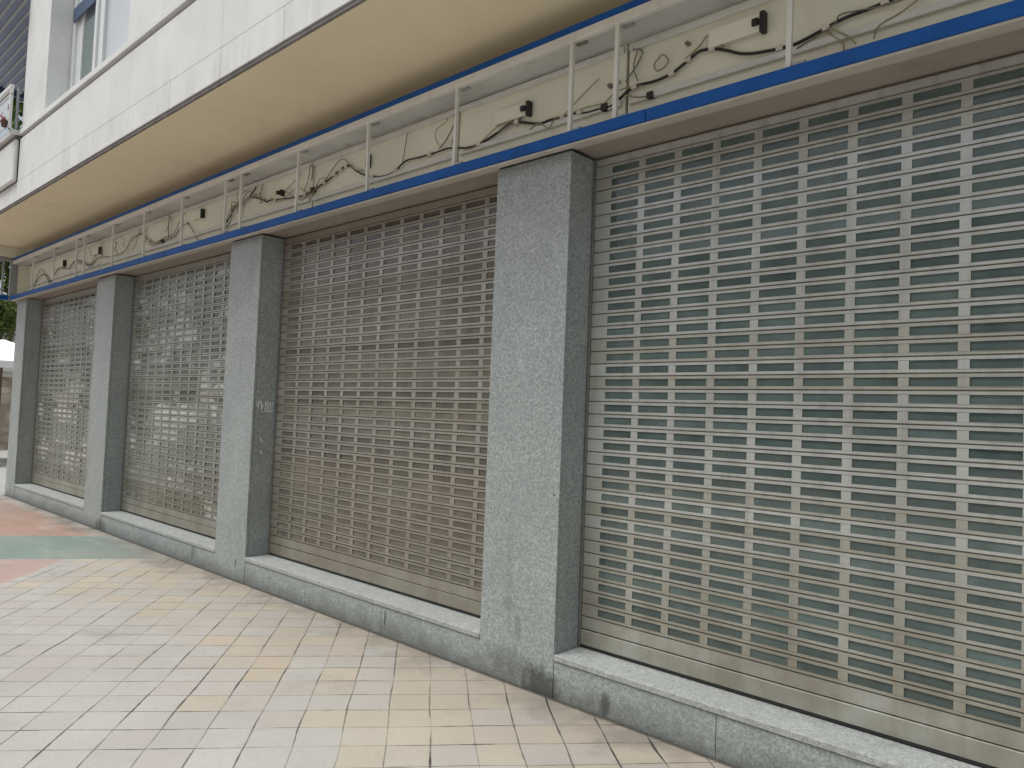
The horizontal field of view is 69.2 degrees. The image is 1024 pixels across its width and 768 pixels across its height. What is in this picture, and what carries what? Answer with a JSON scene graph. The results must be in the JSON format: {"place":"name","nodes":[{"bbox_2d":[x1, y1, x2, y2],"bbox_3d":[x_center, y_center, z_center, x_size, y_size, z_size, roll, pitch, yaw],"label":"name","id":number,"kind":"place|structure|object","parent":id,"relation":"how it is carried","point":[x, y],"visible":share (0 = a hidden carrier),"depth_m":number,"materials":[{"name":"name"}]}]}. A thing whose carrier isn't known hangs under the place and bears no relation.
{"place":"outdoors","nodes":[
{"label":"outdoors","id":0,"kind":"place"},
{"bbox_2d":[0,374,12,449],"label":"stone wall","id":1,"kind":"structure","parent":0,"point":[6,393],"depth_m":20.31,"materials":[{"name":"beige stone"}]},
{"bbox_2d":[1,300,17,374],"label":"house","id":2,"kind":"structure","parent":0,"point":[8,372],"depth_m":39.51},
{"bbox_2d":[0,115,22,294],"label":"sky","id":3,"kind":"structure","parent":0,"point":[4,131],"materials":[{"name":"white"}]},
{"bbox_2d":[0,450,739,767],"bbox_3d":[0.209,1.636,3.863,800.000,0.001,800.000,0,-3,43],"label":"pavement","id":4,"kind":"structure","parent":0,"point":[117,652],"depth_m":3.87,"materials":[{"name":"tile"}]},
{"bbox_2d":[0,338,14,462],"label":"parasol","id":5,"kind":"object","parent":4,"relation":"on","point":[7,348],"visible":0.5,"depth_m":15.91,"materials":[{"name":"white fabric"}]},
{"bbox_2d":[0,96,23,292],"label":"street tree","id":6,"kind":"object","parent":4,"relation":"on","point":[21,104],"visible":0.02,"depth_m":29.29,"materials":[{"name":"green plant"}]},
{"bbox_2d":[0,256,43,341],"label":"street tree","id":7,"kind":"object","parent":4,"relation":"on","point":[8,316],"visible":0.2,"depth_m":24.08,"materials":[{"name":"green plant"}]},
{"bbox_2d":[0,0,1023,767],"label":"corner building","id":8,"kind":"structure","parent":0,"point":[130,104],"depth_m":4.10,"materials":[{"name":"stone"}]},
{"bbox_2d":[0,104,11,127],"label":"flower pot","id":9,"kind":"object","parent":8,"relation":"on","point":[4,122],"visible":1,"depth_m":8.55,"materials":[{"name":"brown ceramic"}]},
{"bbox_2d":[31,287,96,498],"bbox_3d":[-5.909,0.103,9.944,2.911,2.702,0.052,0,-3,43],"label":"roller shutter","id":10,"kind":"object","parent":8,"relation":"on","point":[62,407],"visible":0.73,"depth_m":10.09,"materials":[{"name":"metal"}]},
{"bbox_2d":[69,0,129,88],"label":"upper window","id":11,"kind":"structure","parent":8,"relation":"in","point":[100,27],"depth_m":7.70,"materials":[{"name":"white glass"}]},
{"bbox_2d":[120,253,230,538],"bbox_3d":[-3.404,0.100,7.629,2.766,2.701,0.052,0,-3,43],"label":"roller shutter","id":12,"kind":"object","parent":8,"relation":"on","point":[173,419],"visible":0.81,"depth_m":7.66,"materials":[{"name":"metal"}]},
{"bbox_2d":[268,185,497,617],"bbox_3d":[-0.986,0.092,5.396,2.734,2.688,0.052,0,-3,43],"label":"roller shutter","id":13,"kind":"object","parent":8,"relation":"on","point":[379,460],"visible":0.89,"depth_m":5.26,"materials":[{"name":"metal"}]},
{"bbox_2d":[0,0,1023,301],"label":"sign frame","id":14,"kind":"object","parent":8,"relation":"attached to","point":[560,92],"visible":1,"depth_m":4.25,"materials":[{"name":"blue metal"}]},
{"bbox_2d":[578,52,1023,767],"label":"roller shutter","id":15,"kind":"object","parent":8,"relation":"on","point":[992,744],"visible":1,"depth_m":3.23,"materials":[{"name":"metal"}]},
{"bbox_2d":[598,70,1023,748],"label":"shop window","id":16,"kind":"structure","parent":8,"relation":"in","point":[1018,108],"depth_m":3.39,"materials":[{"name":"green glass"}]}
]}

